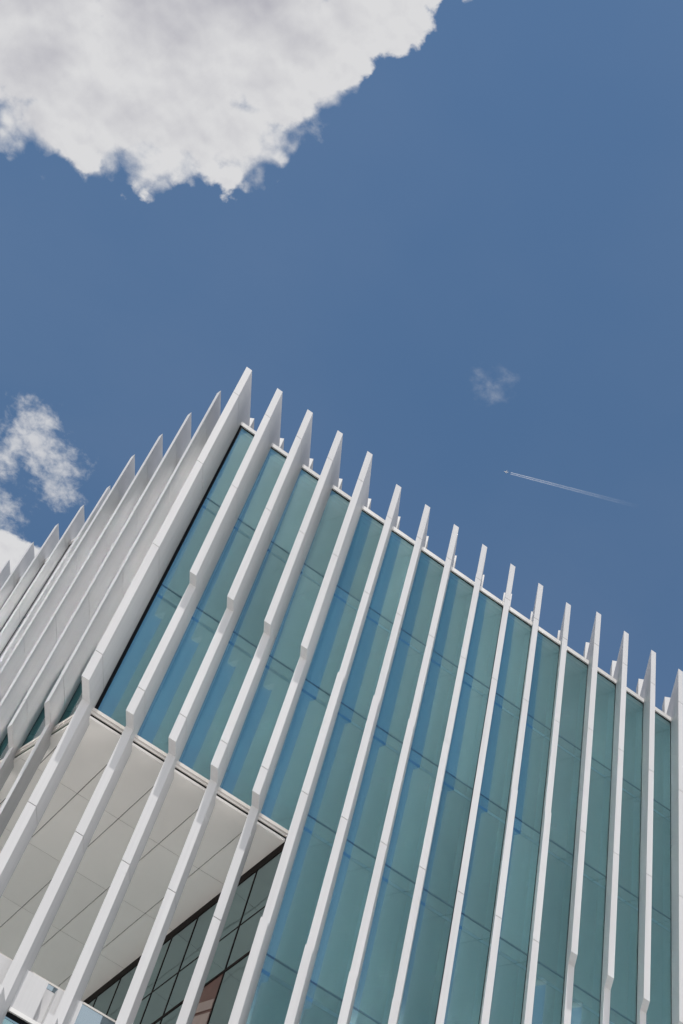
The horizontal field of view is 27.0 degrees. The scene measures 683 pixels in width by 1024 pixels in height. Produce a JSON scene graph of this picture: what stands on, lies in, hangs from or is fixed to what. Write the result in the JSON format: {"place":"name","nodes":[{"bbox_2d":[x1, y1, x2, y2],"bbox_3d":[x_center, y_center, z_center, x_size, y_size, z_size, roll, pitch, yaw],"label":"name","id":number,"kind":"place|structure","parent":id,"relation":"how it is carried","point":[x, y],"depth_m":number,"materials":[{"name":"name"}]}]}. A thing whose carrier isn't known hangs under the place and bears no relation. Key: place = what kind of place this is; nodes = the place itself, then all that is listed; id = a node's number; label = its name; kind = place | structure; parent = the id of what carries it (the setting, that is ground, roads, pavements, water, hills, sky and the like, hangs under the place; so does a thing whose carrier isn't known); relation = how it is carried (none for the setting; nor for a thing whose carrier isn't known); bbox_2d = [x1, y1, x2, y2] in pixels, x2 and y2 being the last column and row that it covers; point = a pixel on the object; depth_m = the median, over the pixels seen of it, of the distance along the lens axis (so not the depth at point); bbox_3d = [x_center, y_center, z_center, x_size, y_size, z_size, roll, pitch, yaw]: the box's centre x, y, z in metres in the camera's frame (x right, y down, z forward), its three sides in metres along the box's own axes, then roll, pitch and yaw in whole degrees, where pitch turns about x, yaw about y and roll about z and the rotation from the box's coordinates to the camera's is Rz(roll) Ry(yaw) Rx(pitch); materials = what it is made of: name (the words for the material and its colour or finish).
{"place":"outdoors","nodes":[
{"label":"outdoors","id":0,"kind":"place"},
{"bbox_2d":[0,367,682,1023],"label":"office building","id":1,"kind":"structure","parent":0,"point":[292,737],"depth_m":31.53,"materials":[{"name":"white metal"}]},
{"bbox_2d":[0,733,8,759],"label":"window","id":2,"kind":"structure","parent":1,"relation":"in","point":[4,747],"depth_m":30.21,"materials":[{"name":"teal glass"}]},
{"bbox_2d":[2,1016,18,1023],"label":"window","id":3,"kind":"structure","parent":1,"relation":"in","point":[7,1020],"depth_m":22.75,"materials":[{"name":"teal glass"}]},
{"bbox_2d":[0,616,25,657],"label":"window","id":4,"kind":"structure","parent":1,"relation":"in","point":[23,619],"depth_m":37.41,"materials":[{"name":"grey glass"}]},
{"bbox_2d":[0,563,44,631],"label":"window","id":5,"kind":"structure","parent":1,"relation":"in","point":[44,563],"depth_m":40.10,"materials":[{"name":"grey glass"}]},
{"bbox_2d":[22,708,44,745],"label":"window","id":6,"kind":"structure","parent":1,"relation":"in","point":[39,725],"depth_m":29.60,"materials":[{"name":"teal glass"}]},
{"bbox_2d":[23,544,70,617],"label":"window","id":7,"kind":"structure","parent":1,"relation":"in","point":[53,571],"depth_m":39.51,"materials":[{"name":"grey glass"}]},
{"bbox_2d":[58,680,81,723],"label":"window","id":8,"kind":"structure","parent":1,"relation":"in","point":[76,699],"depth_m":29.10,"materials":[{"name":"teal glass"}]},
{"bbox_2d":[98,584,181,726],"bbox_3d":[-4.206,3.042,30.118,1.030,4.423,0.196,34,-57,-10],"label":"window","id":9,"kind":"structure","parent":1,"relation":"in","point":[118,696],"depth_m":29.92,"materials":[{"name":"teal glass"}]},
{"bbox_2d":[137,607,219,753],"bbox_3d":[-3.394,3.599,30.290,1.030,4.423,0.196,34,-57,-10],"label":"window","id":10,"kind":"structure","parent":1,"relation":"in","point":[158,723],"depth_m":30.10,"materials":[{"name":"teal glass"}]},
{"bbox_2d":[162,497,220,596],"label":"window","id":11,"kind":"structure","parent":1,"relation":"in","point":[177,579],"depth_m":33.20,"materials":[{"name":"teal glass"}]},
{"bbox_2d":[179,631,256,779],"bbox_3d":[-2.582,4.157,30.463,1.030,4.423,0.196,34,-57,-10],"label":"window","id":12,"kind":"structure","parent":1,"relation":"in","point":[205,736],"depth_m":30.27,"materials":[{"name":"teal glass"}]},
{"bbox_2d":[197,518,254,621],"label":"window","id":13,"kind":"structure","parent":1,"relation":"in","point":[213,601],"depth_m":33.41,"materials":[{"name":"teal glass"}]},
{"bbox_2d":[207,427,253,505],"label":"window","id":14,"kind":"structure","parent":1,"relation":"in","point":[217,493],"depth_m":36.31,"materials":[{"name":"teal glass"}]},
{"bbox_2d":[220,655,293,805],"bbox_3d":[-1.769,4.714,30.635,1.030,4.423,0.196,34,-57,-10],"label":"window","id":15,"kind":"structure","parent":1,"relation":"in","point":[244,765],"depth_m":30.45,"materials":[{"name":"teal glass"}]},
{"bbox_2d":[238,447,285,529],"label":"window","id":16,"kind":"structure","parent":1,"relation":"in","point":[252,511],"depth_m":36.48,"materials":[{"name":"teal glass"}]},
{"bbox_2d":[234,541,289,646],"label":"window","id":17,"kind":"structure","parent":1,"relation":"in","point":[250,623],"depth_m":33.60,"materials":[{"name":"teal glass"}]},
{"bbox_2d":[246,953,297,1023],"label":"window","id":18,"kind":"structure","parent":1,"relation":"in","point":[275,986],"depth_m":26.10,"materials":[{"name":"teal glass"}]},
{"bbox_2d":[271,469,317,552],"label":"window","id":19,"kind":"structure","parent":1,"relation":"in","point":[288,527],"depth_m":36.66,"materials":[{"name":"teal glass"}]},
{"bbox_2d":[261,678,330,837],"bbox_3d":[-0.957,5.271,30.807,1.030,4.423,0.196,34,-57,-10],"label":"window","id":20,"kind":"structure","parent":1,"relation":"in","point":[282,796],"depth_m":30.63,"materials":[{"name":"teal glass"}]},
{"bbox_2d":[270,563,323,670],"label":"window","id":21,"kind":"structure","parent":1,"relation":"in","point":[286,648],"depth_m":33.79,"materials":[{"name":"teal glass"}]},
{"bbox_2d":[267,814,336,971],"bbox_3d":[-0.766,7.572,28.270,1.030,3.682,0.196,34,-57,-10],"label":"window","id":22,"kind":"structure","parent":1,"relation":"in","point":[291,931],"depth_m":28.10,"materials":[{"name":"teal glass"}]},
{"bbox_2d":[299,980,342,1023],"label":"window","id":23,"kind":"structure","parent":1,"relation":"in","point":[321,1006],"depth_m":26.54,"materials":[{"name":"teal glass"}]},
{"bbox_2d":[304,489,349,575],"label":"window","id":24,"kind":"structure","parent":1,"relation":"in","point":[321,549],"depth_m":36.85,"materials":[{"name":"teal glass"}]},
{"bbox_2d":[306,585,360,694],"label":"window","id":25,"kind":"structure","parent":1,"relation":"in","point":[327,659],"depth_m":34.03,"materials":[{"name":"teal glass"}]},
{"bbox_2d":[308,702,366,831],"bbox_3d":[-0.072,5.623,31.298,1.030,3.651,0.196,34,-57,-10],"label":"window","id":26,"kind":"structure","parent":1,"relation":"in","point":[328,800],"depth_m":31.14,"materials":[{"name":"teal glass"}]},
{"bbox_2d":[310,839,375,998],"bbox_3d":[0.046,8.129,28.443,1.030,3.682,0.196,34,-57,-10],"label":"window","id":27,"kind":"structure","parent":1,"relation":"in","point":[333,962],"depth_m":28.28,"materials":[{"name":"teal glass"}]},
{"bbox_2d":[337,510,383,600],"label":"window","id":28,"kind":"structure","parent":1,"relation":"in","point":[357,565],"depth_m":37.04,"materials":[{"name":"teal glass"}]},
{"bbox_2d":[349,1006,381,1023],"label":"window","id":29,"kind":"structure","parent":1,"relation":"in","point":[357,1017],"depth_m":26.92,"materials":[{"name":"teal glass"}]},
{"bbox_2d":[341,607,392,717],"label":"window","id":30,"kind":"structure","parent":1,"relation":"in","point":[364,674],"depth_m":34.20,"materials":[{"name":"teal glass"}]},
{"bbox_2d":[347,725,402,856],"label":"window","id":31,"kind":"structure","parent":1,"relation":"in","point":[371,807],"depth_m":31.31,"materials":[{"name":"teal glass"}]},
{"bbox_2d":[354,863,415,1023],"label":"window","id":32,"kind":"structure","parent":1,"relation":"in","point":[380,967],"depth_m":28.45,"materials":[{"name":"teal glass"}]},
{"bbox_2d":[369,531,413,622],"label":"window","id":33,"kind":"structure","parent":1,"relation":"in","point":[389,585],"depth_m":37.21,"materials":[{"name":"teal glass"}]},
{"bbox_2d":[376,628,425,741],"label":"window","id":34,"kind":"structure","parent":1,"relation":"in","point":[395,710],"depth_m":34.37,"materials":[{"name":"teal glass"}]},
{"bbox_2d":[385,748,438,882],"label":"window","id":35,"kind":"structure","parent":1,"relation":"in","point":[413,810],"depth_m":31.49,"materials":[{"name":"teal glass"}]},
{"bbox_2d":[401,551,443,644],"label":"window","id":36,"kind":"structure","parent":1,"relation":"in","point":[420,608],"depth_m":37.39,"materials":[{"name":"teal glass"}]},
{"bbox_2d":[397,888,453,1023],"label":"window","id":37,"kind":"structure","parent":1,"relation":"in","point":[423,983],"depth_m":28.83,"materials":[{"name":"teal glass"}]},
{"bbox_2d":[411,650,457,765],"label":"window","id":38,"kind":"structure","parent":1,"relation":"in","point":[429,734],"depth_m":34.54,"materials":[{"name":"teal glass"}]},
{"bbox_2d":[423,770,473,906],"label":"window","id":39,"kind":"structure","parent":1,"relation":"in","point":[450,830],"depth_m":31.66,"materials":[{"name":"teal glass"}]},
{"bbox_2d":[433,571,473,665],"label":"window","id":40,"kind":"structure","parent":1,"relation":"in","point":[451,629],"depth_m":37.56,"materials":[{"name":"teal glass"}]},
{"bbox_2d":[446,671,489,788],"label":"window","id":41,"kind":"structure","parent":1,"relation":"in","point":[463,756],"depth_m":34.71,"materials":[{"name":"teal glass"}]},
{"bbox_2d":[444,912,491,1023],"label":"window","id":42,"kind":"structure","parent":1,"relation":"in","point":[466,989],"depth_m":29.28,"materials":[{"name":"teal glass"}]},
{"bbox_2d":[464,591,502,687],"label":"window","id":43,"kind":"structure","parent":1,"relation":"in","point":[481,654],"depth_m":37.73,"materials":[{"name":"teal glass"}]},
{"bbox_2d":[461,793,506,930],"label":"window","id":44,"kind":"structure","parent":1,"relation":"in","point":[480,892],"depth_m":31.84,"materials":[{"name":"teal glass"}]},
{"bbox_2d":[480,693,520,810],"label":"window","id":45,"kind":"structure","parent":1,"relation":"in","point":[502,740],"depth_m":34.89,"materials":[{"name":"teal glass"}]},
{"bbox_2d":[489,937,527,1023],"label":"window","id":46,"kind":"structure","parent":1,"relation":"in","point":[507,1001],"depth_m":29.73,"materials":[{"name":"teal glass"}]},
{"bbox_2d":[496,611,531,708],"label":"window","id":47,"kind":"structure","parent":1,"relation":"in","point":[513,664],"depth_m":37.91,"materials":[{"name":"teal glass"}]},
{"bbox_2d":[500,816,540,953],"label":"window","id":48,"kind":"structure","parent":1,"relation":"in","point":[516,922],"depth_m":32.02,"materials":[{"name":"teal glass"}]},
{"bbox_2d":[515,713,550,832],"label":"window","id":49,"kind":"structure","parent":1,"relation":"in","point":[537,737],"depth_m":35.07,"materials":[{"name":"teal glass"}]},
{"bbox_2d":[527,631,559,729],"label":"window","id":50,"kind":"structure","parent":1,"relation":"in","point":[546,658],"depth_m":38.09,"materials":[{"name":"teal glass"}]},
{"bbox_2d":[532,961,564,1023],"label":"window","id":51,"kind":"structure","parent":1,"relation":"in","point":[549,985],"depth_m":30.18,"materials":[{"name":"teal glass"}]},
{"bbox_2d":[538,839,573,977],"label":"window","id":52,"kind":"structure","parent":1,"relation":"in","point":[552,952],"depth_m":32.19,"materials":[{"name":"teal glass"}]},
{"bbox_2d":[549,735,581,854],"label":"window","id":53,"kind":"structure","parent":1,"relation":"in","point":[564,807],"depth_m":35.24,"materials":[{"name":"teal glass"}]},
{"bbox_2d":[559,651,587,749],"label":"window","id":54,"kind":"structure","parent":1,"relation":"in","point":[571,725],"depth_m":38.25,"materials":[{"name":"teal glass"}]},
{"bbox_2d":[571,983,600,1023],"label":"window","id":55,"kind":"structure","parent":1,"relation":"in","point":[586,1007],"depth_m":30.60,"materials":[{"name":"teal glass"}]},
{"bbox_2d":[573,862,606,1000],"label":"window","id":56,"kind":"structure","parent":1,"relation":"in","point":[589,961],"depth_m":32.34,"materials":[{"name":"teal glass"}]},
{"bbox_2d":[584,757,611,875],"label":"window","id":57,"kind":"structure","parent":1,"relation":"in","point":[598,814],"depth_m":35.41,"materials":[{"name":"teal glass"}]},
{"bbox_2d":[591,672,615,769],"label":"window","id":58,"kind":"structure","parent":1,"relation":"in","point":[603,728],"depth_m":38.43,"materials":[{"name":"teal glass"}]},
{"bbox_2d":[609,1007,635,1023],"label":"window","id":59,"kind":"structure","parent":1,"relation":"in","point":[615,1017],"depth_m":30.99,"materials":[{"name":"teal glass"}]},
{"bbox_2d":[610,884,638,1022],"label":"window","id":60,"kind":"structure","parent":1,"relation":"in","point":[623,995],"depth_m":32.50,"materials":[{"name":"teal glass"}]},
{"bbox_2d":[618,778,641,896],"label":"window","id":61,"kind":"structure","parent":1,"relation":"in","point":[630,828],"depth_m":35.59,"materials":[{"name":"teal glass"}]},
{"bbox_2d":[623,692,643,789],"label":"window","id":62,"kind":"structure","parent":1,"relation":"in","point":[633,735],"depth_m":38.61,"materials":[{"name":"teal glass"}]},
{"bbox_2d":[646,907,671,1023],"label":"window","id":63,"kind":"structure","parent":1,"relation":"in","point":[659,1011],"depth_m":32.83,"materials":[{"name":"teal glass"}]},
{"bbox_2d":[652,799,670,917],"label":"window","id":64,"kind":"structure","parent":1,"relation":"in","point":[661,855],"depth_m":35.76,"materials":[{"name":"teal glass"}]},
{"bbox_2d":[653,712,670,809],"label":"window","id":65,"kind":"structure","parent":1,"relation":"in","point":[662,741],"depth_m":38.79,"materials":[{"name":"teal glass"}]},
{"bbox_2d":[0,0,682,710],"label":"sky","id":66,"kind":"structure","parent":0,"point":[448,234],"materials":[{"name":"blue"}]}
]}

